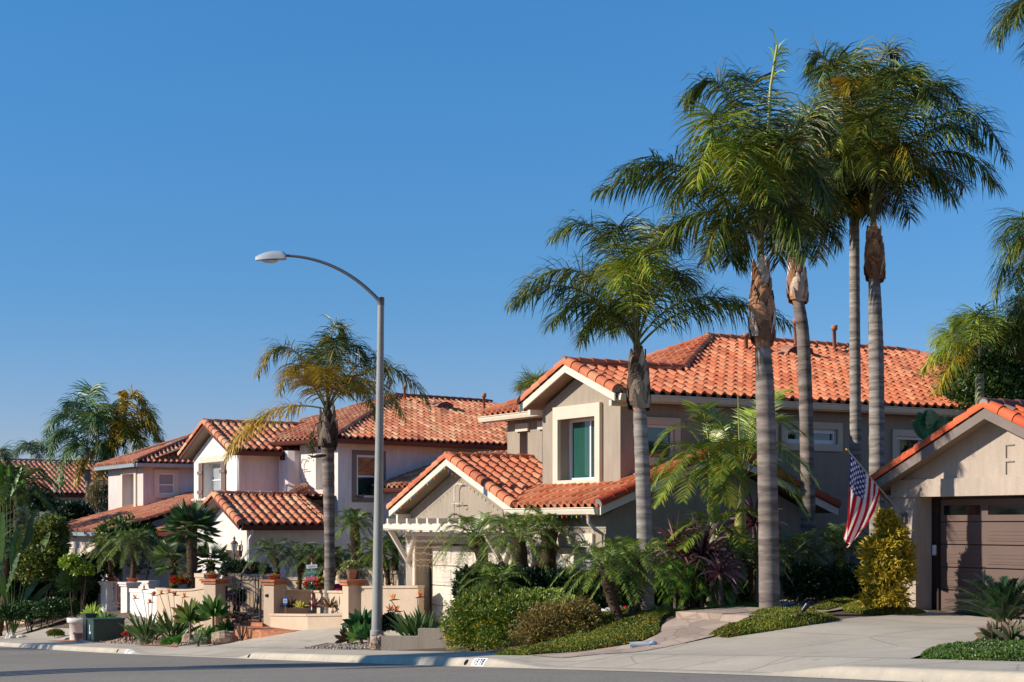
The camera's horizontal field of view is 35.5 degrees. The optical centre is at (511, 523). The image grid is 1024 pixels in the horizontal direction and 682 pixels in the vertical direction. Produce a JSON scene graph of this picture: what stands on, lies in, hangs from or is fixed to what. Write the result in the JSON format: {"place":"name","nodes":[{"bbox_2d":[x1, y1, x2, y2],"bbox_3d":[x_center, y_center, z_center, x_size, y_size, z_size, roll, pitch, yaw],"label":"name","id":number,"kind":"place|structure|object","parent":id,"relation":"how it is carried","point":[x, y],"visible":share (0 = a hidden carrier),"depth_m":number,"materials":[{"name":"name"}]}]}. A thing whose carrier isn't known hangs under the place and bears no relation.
{"place":"outdoors","nodes":[
{"label":"outdoors","id":0,"kind":"place"},
{"bbox_2d":[193,627,416,647],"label":"driveway","id":1,"kind":"structure","parent":0,"point":[319,636],"depth_m":41.80,"materials":[{"name":"concrete"}]},
{"bbox_2d":[0,646,900,681],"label":"road","id":2,"kind":"structure","parent":0,"point":[28,665],"depth_m":25.74,"materials":[{"name":"grey asphalt"}]},
{"bbox_2d":[0,638,1023,671],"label":"pavement","id":3,"kind":"structure","parent":0,"point":[732,663],"depth_m":24.18,"materials":[{"name":"concrete"}]},
{"bbox_2d":[0,0,1023,462],"label":"sky","id":4,"kind":"structure","parent":0,"point":[427,152],"materials":[{"name":"blue"}]},
{"bbox_2d":[1,601,1023,680],"bbox_3d":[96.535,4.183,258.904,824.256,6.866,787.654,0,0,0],"label":"ground","id":5,"kind":"structure","parent":0,"point":[60,622],"depth_m":31.77,"materials":[{"name":"soil"}]},
{"bbox_2d":[0,512,52,632],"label":"banana like plant","id":6,"kind":"object","parent":5,"relation":"on","point":[14,558],"visible":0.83,"depth_m":66.91,"materials":[{"name":"green plant"}]},
{"bbox_2d":[0,462,66,537],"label":"palm tree","id":7,"kind":"object","parent":5,"relation":"on","point":[19,496],"visible":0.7,"depth_m":73.68,"materials":[{"name":"green plant"}]},
{"bbox_2d":[0,596,80,632],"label":"ground shrubs","id":8,"kind":"object","parent":5,"relation":"on","point":[45,608],"visible":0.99,"depth_m":65.99,"materials":[{"name":"green plant"}]},
{"bbox_2d":[12,511,76,627],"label":"rounded tree","id":9,"kind":"object","parent":5,"relation":"on","point":[33,559],"visible":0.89,"depth_m":66.89,"materials":[{"name":"green plant"}]},
{"bbox_2d":[0,485,94,536],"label":"dark tree","id":10,"kind":"object","parent":5,"relation":"on","point":[74,510],"visible":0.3,"depth_m":80.58,"materials":[{"name":"green plant"}]},
{"bbox_2d":[1,458,107,556],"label":"house","id":11,"kind":"structure","parent":5,"relation":"on","point":[70,492],"depth_m":104.01,"materials":[{"name":"orange tile"}]},
{"bbox_2d":[10,549,104,621],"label":"understory shrubs","id":12,"kind":"object","parent":5,"relation":"on","point":[91,597],"visible":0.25,"depth_m":67.80,"materials":[{"name":"green plant"}]},
{"bbox_2d":[51,568,97,616],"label":"shrub","id":13,"kind":"object","parent":5,"relation":"on","point":[66,581],"visible":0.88,"depth_m":65.65,"materials":[{"name":"green plant"}]},
{"bbox_2d":[57,551,96,616],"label":"leafy shrub","id":14,"kind":"object","parent":5,"relation":"on","point":[77,564],"visible":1,"depth_m":65.29,"materials":[{"name":"green plant"}]},
{"bbox_2d":[41,377,129,503],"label":"palm tree","id":15,"kind":"object","parent":5,"relation":"on","point":[83,417],"visible":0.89,"depth_m":90.69,"materials":[{"name":"green plant"}]},
{"bbox_2d":[83,477,107,513],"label":"tree","id":16,"kind":"object","parent":5,"relation":"on","point":[96,497],"visible":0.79,"depth_m":88.59,"materials":[{"name":"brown plant"}]},
{"bbox_2d":[98,581,120,611],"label":"pilaster","id":17,"kind":"object","parent":5,"relation":"on","point":[107,595],"visible":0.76,"depth_m":65.77,"materials":[{"name":"white paint"}]},
{"bbox_2d":[104,577,116,580],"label":"plant pot","id":18,"kind":"object","parent":17,"relation":"on","point":[110,578],"visible":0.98,"depth_m":66.02,"materials":[{"name":"ceramic"}]},
{"bbox_2d":[79,532,130,576],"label":"pygmy palm","id":19,"kind":"object","parent":18,"relation":"in","point":[107,548],"visible":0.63,"depth_m":65.96,"materials":[{"name":"green plant"}]},
{"bbox_2d":[70,384,166,487],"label":"palm tree","id":20,"kind":"object","parent":5,"relation":"on","point":[124,422],"visible":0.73,"depth_m":91.55,"materials":[{"name":"green plant"}]},
{"bbox_2d":[92,512,166,580],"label":"citrus tree","id":21,"kind":"object","parent":5,"relation":"on","point":[122,520],"visible":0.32,"depth_m":68.46,"materials":[{"name":"green plant"}]},
{"bbox_2d":[66,433,193,608],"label":"lilac house","id":22,"kind":"structure","parent":5,"relation":"on","point":[150,483],"depth_m":76.41,"materials":[{"name":"paint"}]},
{"bbox_2d":[118,582,141,612],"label":"pilaster","id":23,"kind":"object","parent":5,"relation":"on","point":[125,598],"visible":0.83,"depth_m":63.23,"materials":[{"name":"white paint"}]},
{"bbox_2d":[126,577,138,581],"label":"plant pot","id":24,"kind":"object","parent":23,"relation":"on","point":[132,579],"visible":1,"depth_m":63.59,"materials":[{"name":"ceramic"}]},
{"bbox_2d":[95,525,160,577],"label":"pygmy palm","id":25,"kind":"object","parent":24,"relation":"in","point":[131,538],"visible":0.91,"depth_m":63.48,"materials":[{"name":"green plant"}]},
{"bbox_2d":[129,588,155,622],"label":"courtyard wall","id":26,"kind":"structure","parent":5,"relation":"on","point":[139,602],"depth_m":58.13,"materials":[{"name":"white paint"}]},
{"bbox_2d":[72,614,263,645],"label":"gravel bed","id":27,"kind":"object","parent":5,"relation":"on","point":[128,621],"visible":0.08,"depth_m":51.11,"materials":[{"name":"gravel"}]},
{"bbox_2d":[83,617,124,642],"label":"transformer box","id":28,"kind":"object","parent":27,"relation":"on","point":[104,628],"visible":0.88,"depth_m":53.18,"materials":[{"name":"metal"}]},
{"bbox_2d":[117,586,173,644],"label":"bird of paradise","id":29,"kind":"object","parent":27,"relation":"on","point":[145,630],"visible":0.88,"depth_m":48.48,"materials":[{"name":"green plant"}]},
{"bbox_2d":[147,588,203,637],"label":"bird of paradise","id":30,"kind":"object","parent":27,"relation":"on","point":[176,628],"visible":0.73,"depth_m":47.64,"materials":[{"name":"green plant"}]},
{"bbox_2d":[159,498,222,588],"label":"fan palm","id":31,"kind":"object","parent":27,"relation":"on","point":[197,515],"visible":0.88,"depth_m":50.28,"materials":[{"name":"green plant"}]},
{"bbox_2d":[171,598,211,642],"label":"agave","id":32,"kind":"object","parent":27,"relation":"on","point":[187,613],"visible":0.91,"depth_m":46.10,"materials":[{"name":"green plant"}]},
{"bbox_2d":[194,593,232,626],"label":"agave","id":33,"kind":"object","parent":27,"relation":"on","point":[209,607],"visible":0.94,"depth_m":45.49,"materials":[{"name":"green plant"}]},
{"bbox_2d":[217,559,273,613],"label":"bougainvillea","id":34,"kind":"object","parent":27,"relation":"on","point":[232,566],"visible":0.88,"depth_m":49.30,"materials":[{"name":"green plant"}]},
{"bbox_2d":[146,538,198,588],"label":"fan palm","id":35,"kind":"object","parent":5,"relation":"on","point":[163,549],"visible":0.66,"depth_m":51.33,"materials":[{"name":"green plant"}]},
{"bbox_2d":[155,587,203,633],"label":"planter wall","id":36,"kind":"structure","parent":5,"relation":"on","point":[196,593],"depth_m":49.59,"materials":[{"name":"paint"}]},
{"bbox_2d":[197,541,232,575],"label":"fan palm","id":37,"kind":"object","parent":5,"relation":"on","point":[212,556],"visible":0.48,"depth_m":51.66,"materials":[{"name":"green plant"}]},
{"bbox_2d":[199,578,231,630],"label":"pilaster","id":38,"kind":"object","parent":5,"relation":"on","point":[213,588],"visible":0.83,"depth_m":47.39,"materials":[{"name":"paint"}]},
{"bbox_2d":[222,576,282,612],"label":"gate","id":39,"kind":"structure","parent":5,"relation":"on","point":[249,580],"depth_m":51.26,"materials":[{"name":"metal"}]},
{"bbox_2d":[223,617,296,639],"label":"brick step","id":40,"kind":"object","parent":5,"relation":"on","point":[256,628],"visible":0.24,"depth_m":44.13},
{"bbox_2d":[240,537,298,578],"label":"pygmy palm","id":41,"kind":"object","parent":5,"relation":"on","point":[270,555],"visible":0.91,"depth_m":47.32,"materials":[{"name":"green plant"}]},
{"bbox_2d":[259,579,288,625],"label":"pilaster","id":42,"kind":"object","parent":5,"relation":"on","point":[274,589],"visible":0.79,"depth_m":45.13,"materials":[{"name":"paint"}]},
{"bbox_2d":[273,541,323,589],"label":"pygmy palm","id":43,"kind":"object","parent":5,"relation":"on","point":[299,583],"visible":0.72,"depth_m":47.26,"materials":[{"name":"green plant"}]},
{"bbox_2d":[269,613,341,629],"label":"planter wall","id":44,"kind":"structure","parent":5,"relation":"on","point":[301,621],"depth_m":43.01,"materials":[{"name":"paint"}]},
{"bbox_2d":[285,589,341,613],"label":"courtyard wall","id":45,"kind":"structure","parent":5,"relation":"on","point":[301,595],"depth_m":46.38,"materials":[{"name":"paint"}]},
{"bbox_2d":[255,251,383,638],"bbox_3d":[-4.388,-1.713,36.570,2.953,9.051,0.384,0,0,0],"label":"street lamp","id":46,"kind":"object","parent":5,"relation":"on","point":[270,257],"visible":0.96,"depth_m":36.52,"materials":[{"name":"metal"}]},
{"bbox_2d":[219,314,434,612],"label":"palm tree","id":47,"kind":"object","parent":5,"relation":"on","point":[323,377],"visible":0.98,"depth_m":44.66,"materials":[{"name":"green plant"}]},
{"bbox_2d":[299,643,377,649],"bbox_3d":[-3.466,2.833,37.471,2.240,0.323,5.051,0,0,-30],"label":"gravel bed","id":48,"kind":"object","parent":5,"relation":"on","point":[328,644],"visible":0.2,"depth_m":37.86,"materials":[{"name":"gravel"}]},
{"bbox_2d":[386,590,447,635],"bbox_3d":[-2.010,2.115,35.667,1.448,1.252,1.720,0,0,-24],"label":"bird of paradise","id":49,"kind":"object","parent":48,"relation":"on","point":[406,625],"visible":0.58,"depth_m":35.63,"materials":[{"name":"green plant"}]},
{"bbox_2d":[177,385,506,577],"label":"white house","id":50,"kind":"structure","parent":5,"relation":"on","point":[266,485],"depth_m":57.31,"materials":[{"name":"paint"}]},
{"bbox_2d":[357,455,374,497],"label":"window","id":51,"kind":"structure","parent":50,"relation":"in","point":[365,463],"depth_m":56.60,"materials":[{"name":"glass"}]},
{"bbox_2d":[338,579,367,629],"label":"pilaster","id":52,"kind":"object","parent":5,"relation":"on","point":[351,595],"visible":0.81,"depth_m":41.77,"materials":[{"name":"paint"}]},
{"bbox_2d":[335,507,373,578],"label":"pygmy palm","id":53,"kind":"object","parent":5,"relation":"on","point":[355,537],"visible":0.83,"depth_m":45.86,"materials":[{"name":"green plant"}]},
{"bbox_2d":[348,536,405,585],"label":"pygmy palm","id":54,"kind":"object","parent":5,"relation":"on","point":[386,566],"visible":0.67,"depth_m":44.90,"materials":[{"name":"green plant"}]},
{"bbox_2d":[360,585,424,617],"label":"courtyard wall","id":55,"kind":"structure","parent":5,"relation":"on","point":[406,595],"depth_m":40.96,"materials":[{"name":"beige paint"}]},
{"bbox_2d":[381,628,468,649],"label":"wall","id":56,"kind":"structure","parent":5,"relation":"on","point":[427,638],"depth_m":34.59,"materials":[{"name":"beige paint"}]},
{"bbox_2d":[423,510,511,571],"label":"pygmy palm","id":57,"kind":"object","parent":5,"relation":"on","point":[477,544],"visible":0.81,"depth_m":35.45,"materials":[{"name":"green plant"}]},
{"bbox_2d":[450,561,518,644],"bbox_3d":[-0.466,1.728,34.121,1.823,1.878,1.559,0,0,0],"label":"hedge","id":58,"kind":"object","parent":5,"relation":"on","point":[457,584],"visible":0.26,"depth_m":33.87,"materials":[{"name":"green plant"}]},
{"bbox_2d":[437,584,535,651],"bbox_3d":[-0.426,1.909,32.145,2.214,1.403,2.841,0,0,0],"label":"flowering shrub","id":59,"kind":"object","parent":5,"relation":"on","point":[480,615],"visible":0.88,"depth_m":31.73,"materials":[{"name":"green plant"}]},
{"bbox_2d":[457,560,531,602],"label":"pygmy palm","id":60,"kind":"object","parent":5,"relation":"on","point":[495,574],"visible":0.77,"depth_m":32.82,"materials":[{"name":"green plant"}]},
{"bbox_2d":[0,641,1023,681],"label":"kerb","id":61,"kind":"structure","parent":5,"relation":"on","point":[894,673],"depth_m":23.56,"materials":[{"name":"grey concrete"}]},
{"bbox_2d":[469,512,568,643],"bbox_3d":[0.154,1.192,34.019,2.199,2.935,2.184,0,0,0],"label":"pygmy palm","id":62,"kind":"object","parent":5,"relation":"on","point":[519,551],"visible":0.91,"depth_m":33.85,"materials":[{"name":"green plant"}]},
{"bbox_2d":[498,586,583,646],"bbox_3d":[0.459,1.928,32.610,2.597,1.339,1.478,0,0,32],"label":"shrub","id":63,"kind":"object","parent":5,"relation":"on","point":[540,594],"visible":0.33,"depth_m":32.29,"materials":[{"name":"green plant"}]},
{"bbox_2d":[500,503,585,569],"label":"pygmy palm","id":64,"kind":"object","parent":5,"relation":"on","point":[554,531],"visible":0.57,"depth_m":34.62,"materials":[{"name":"green plant"}]},
{"bbox_2d":[504,593,609,646],"bbox_3d":[0.976,1.867,30.225,2.280,1.151,1.793,0,0,0],"label":"flowering shrub","id":65,"kind":"object","parent":5,"relation":"on","point":[550,621],"visible":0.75,"depth_m":29.88,"materials":[{"name":"green plant"}]},
{"bbox_2d":[495,606,681,654],"bbox_3d":[1.771,1.981,29.511,2.580,0.804,4.924,0,0,29],"label":"ground cover","id":66,"kind":"object","parent":5,"relation":"on","point":[642,624],"visible":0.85,"depth_m":28.65,"materials":[{"name":"green plant"}]},
{"bbox_2d":[549,537,659,618],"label":"pygmy palm","id":67,"kind":"object","parent":5,"relation":"on","point":[610,589],"visible":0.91,"depth_m":29.95,"materials":[{"name":"green plant"}]},
{"bbox_2d":[507,565,753,608],"bbox_3d":[2.455,1.726,33.199,5.363,1.740,1.986,0,0,0],"label":"hedge","id":68,"kind":"object","parent":5,"relation":"on","point":[538,576],"visible":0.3,"depth_m":33.01,"materials":[{"name":"green plant"}]},
{"bbox_2d":[587,535,695,615],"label":"pygmy palm","id":69,"kind":"object","parent":5,"relation":"on","point":[637,594],"visible":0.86,"depth_m":30.10,"materials":[{"name":"green plant"}]},
{"bbox_2d":[502,204,799,610],"bbox_3d":[2.688,-2.086,30.459,5.793,8.192,3.795,0,0,0],"label":"palm tree","id":70,"kind":"object","parent":5,"relation":"on","point":[640,255],"visible":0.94,"depth_m":30.32,"materials":[{"name":"green plant"}]},
{"bbox_2d":[383,318,972,627],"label":"taupe house","id":71,"kind":"structure","parent":5,"relation":"on","point":[570,431],"depth_m":37.01,"materials":[{"name":"paint"}]},
{"bbox_2d":[432,545,510,625],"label":"garage door","id":72,"kind":"structure","parent":71,"relation":"in","point":[441,587],"depth_m":40.63,"materials":[{"name":"beige paint"}]},
{"bbox_2d":[569,418,593,479],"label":"window","id":73,"kind":"structure","parent":71,"relation":"in","point":[581,431],"depth_m":36.33,"materials":[{"name":"green glass"}]},
{"bbox_2d":[647,424,672,459],"bbox_3d":[3.148,-1.770,35.015,0.823,0.780,0.466,0,0,-3],"label":"window","id":74,"kind":"structure","parent":71,"relation":"in","point":[653,430],"depth_m":35.05,"materials":[{"name":"glass"}]},
{"bbox_2d":[652,513,704,608],"bbox_3d":[3.287,0.799,31.822,1.342,2.142,1.421,0,0,0],"label":"cordyline","id":75,"kind":"object","parent":5,"relation":"on","point":[664,532],"visible":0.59,"depth_m":31.75,"materials":[{"name":"green plant"}]},
{"bbox_2d":[654,559,715,610],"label":"pygmy palm","id":76,"kind":"object","parent":5,"relation":"on","point":[677,585],"visible":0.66,"depth_m":31.28,"materials":[{"name":"green plant"}]},
{"bbox_2d":[654,555,733,608],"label":"pygmy palm","id":77,"kind":"object","parent":5,"relation":"on","point":[693,601],"visible":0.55,"depth_m":31.50,"materials":[{"name":"green plant"}]},
{"bbox_2d":[649,399,756,606],"bbox_3d":[3.832,-0.379,32.371,2.302,4.490,2.835,0,0,0],"label":"king palm","id":78,"kind":"object","parent":5,"relation":"on","point":[709,446],"visible":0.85,"depth_m":32.23,"materials":[{"name":"green plant"}]},
{"bbox_2d":[661,509,744,607],"bbox_3d":[3.692,0.784,31.628,1.801,2.124,1.855,0,0,0],"label":"cordyline","id":79,"kind":"object","parent":5,"relation":"on","point":[705,546],"visible":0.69,"depth_m":31.50,"materials":[{"name":"purple plant"}]},
{"bbox_2d":[662,505,757,605],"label":"king palm","id":80,"kind":"object","parent":5,"relation":"on","point":[718,513],"visible":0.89,"depth_m":31.57,"materials":[{"name":"green plant"}]},
{"bbox_2d":[689,543,748,605],"bbox_3d":[4.068,1.070,31.198,1.173,1.500,1.118,0,0,0],"label":"cordyline","id":81,"kind":"object","parent":5,"relation":"on","point":[721,570],"visible":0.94,"depth_m":31.16,"materials":[{"name":"purple plant"}]},
{"bbox_2d":[590,26,857,608],"bbox_3d":[3.959,-3.634,29.820,5.025,11.158,5.225,0,0,0],"label":"palm tree","id":82,"kind":"object","parent":5,"relation":"on","point":[756,171],"visible":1,"depth_m":29.51,"materials":[{"name":"green plant"}]},
{"bbox_2d":[687,375,821,603],"bbox_3d":[4.792,-0.564,32.045,2.763,4.857,3.119,0,0,0],"label":"king palm","id":83,"kind":"object","parent":5,"relation":"on","point":[736,455],"visible":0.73,"depth_m":31.98,"materials":[{"name":"green plant"}]},
{"bbox_2d":[723,533,797,601],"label":"pygmy palm","id":84,"kind":"object","parent":5,"relation":"on","point":[749,558],"visible":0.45,"depth_m":32.09,"materials":[{"name":"green plant"}]},
{"bbox_2d":[709,606,839,637],"bbox_3d":[4.793,1.743,28.401,1.670,0.475,3.278,0,0,31],"label":"ground cover","id":85,"kind":"object","parent":5,"relation":"on","point":[776,618],"visible":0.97,"depth_m":27.83,"materials":[{"name":"green plant"}]},
{"bbox_2d":[743,531,832,600],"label":"pygmy palm","id":86,"kind":"object","parent":5,"relation":"on","point":[794,541],"visible":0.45,"depth_m":33.03,"materials":[{"name":"green plant"}]},
{"bbox_2d":[735,82,857,597],"bbox_3d":[6.295,-3.880,34.787,3.305,11.788,4.090,0,0,0],"label":"palm tree","id":87,"kind":"object","parent":5,"relation":"on","point":[797,292],"visible":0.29,"depth_m":34.68,"materials":[{"name":"green plant"}]},
{"bbox_2d":[779,560,868,602],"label":"shrub","id":88,"kind":"object","parent":5,"relation":"on","point":[812,580],"visible":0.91,"depth_m":32.18,"materials":[{"name":"green plant"}]},
{"bbox_2d":[797,522,868,569],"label":"pygmy palm","id":89,"kind":"object","parent":5,"relation":"on","point":[839,554],"visible":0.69,"depth_m":33.26,"materials":[{"name":"green plant"}]},
{"bbox_2d":[785,26,915,563],"bbox_3d":[7.550,-4.489,36.170,3.158,13.883,4.235,0,0,25],"label":"palm tree","id":90,"kind":"object","parent":5,"relation":"on","point":[858,207],"visible":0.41,"depth_m":36.27,"materials":[{"name":"green plant"}]},
{"bbox_2d":[853,506,920,614],"bbox_3d":[7.064,0.718,30.192,1.290,2.106,1.114,0,0,0],"label":"golden shrub","id":91,"kind":"object","parent":5,"relation":"on","point":[888,550],"visible":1,"depth_m":30.02,"materials":[{"name":"yellow plant"}]},
{"bbox_2d":[824,50,1015,581],"bbox_3d":[8.779,-4.263,34.691,4.628,12.199,4.031,0,0,0],"label":"palm tree","id":92,"kind":"object","parent":5,"relation":"on","point":[880,172],"visible":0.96,"depth_m":34.44,"materials":[{"name":"green plant"}]},
{"bbox_2d":[907,409,954,449],"bbox_3d":[9.271,-0.469,35.417,1.136,4.102,0.379,0,0,0],"label":"giant bird of paradise","id":93,"kind":"object","parent":5,"relation":"on","point":[926,423],"visible":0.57,"depth_m":35.38,"materials":[{"name":"green plant"}]},
{"bbox_2d":[870,397,1023,616],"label":"beige house","id":94,"kind":"structure","parent":5,"relation":"on","point":[954,488],"depth_m":30.42,"materials":[{"name":"paint"}]},
{"bbox_2d":[843,448,906,547],"bbox_3d":[6.994,-0.493,31.251,1.548,1.924,0.420,0,0,-29],"label":"flag","id":95,"kind":"object","parent":94,"relation":"attached to","point":[864,490],"visible":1,"depth_m":30.97,"materials":[{"name":"multicoloured fabric"}]},
{"bbox_2d":[940,498,1023,616],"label":"garage door","id":96,"kind":"structure","parent":94,"relation":"in","point":[979,536],"depth_m":30.49,"materials":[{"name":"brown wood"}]},
{"bbox_2d":[914,299,1023,404],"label":"palm tree","id":97,"kind":"object","parent":5,"relation":"on","point":[953,332],"visible":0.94,"depth_m":38.07,"materials":[{"name":"green plant"}]},
{"bbox_2d":[920,637,1023,661],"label":"ground cover","id":98,"kind":"object","parent":5,"relation":"on","point":[994,650],"visible":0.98,"depth_m":19.95,"materials":[{"name":"green plant"}]},
{"bbox_2d":[927,291,1023,411],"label":"dense tree","id":99,"kind":"object","parent":5,"relation":"on","point":[1003,378],"visible":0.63,"depth_m":39.17,"materials":[{"name":"green plant"}]},
{"bbox_2d":[936,573,1023,622],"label":"sago palm","id":100,"kind":"object","parent":5,"relation":"on","point":[1005,601],"visible":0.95,"depth_m":23.40,"materials":[{"name":"green plant"}]},
{"bbox_2d":[972,617,1023,641],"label":"agave","id":101,"kind":"object","parent":5,"relation":"on","point":[1006,630],"visible":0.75,"depth_m":21.86,"materials":[{"name":"green plant"}]},
{"bbox_2d":[977,207,1023,312],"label":"palm tree","id":102,"kind":"object","parent":5,"relation":"on","point":[1014,250],"visible":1,"depth_m":32.66,"materials":[{"name":"green plant"}]},
{"bbox_2d":[979,0,1023,77],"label":"palm tree","id":103,"kind":"object","parent":5,"relation":"on","point":[1015,13],"visible":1,"depth_m":31.97,"materials":[{"name":"green plant"}]},
{"bbox_2d":[994,291,1023,363],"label":"palm tree","id":104,"kind":"object","parent":5,"relation":"on","point":[1019,317],"visible":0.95,"depth_m":37.91,"materials":[{"name":"green plant"}]},
{"bbox_2d":[535,603,841,657],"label":"path","id":105,"kind":"structure","parent":0,"point":[674,631],"depth_m":27.94,"materials":[{"name":"grey concrete"}]},
{"bbox_2d":[676,607,764,621],"bbox_3d":[4.252,1.712,29.243,2.011,0.293,1.485,0,0,43],"label":"stone step","id":106,"kind":"object","parent":105,"relation":"on","point":[733,614],"visible":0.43,"depth_m":29.02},
{"bbox_2d":[606,610,1022,657],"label":"driveway","id":107,"kind":"structure","parent":0,"point":[893,643],"depth_m":25.80,"materials":[{"name":"concrete"}]},
{"bbox_2d":[842,598,925,614],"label":"ground cover","id":108,"kind":"object","parent":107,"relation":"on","point":[852,606],"visible":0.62,"depth_m":30.40,"materials":[{"name":"green plant"}]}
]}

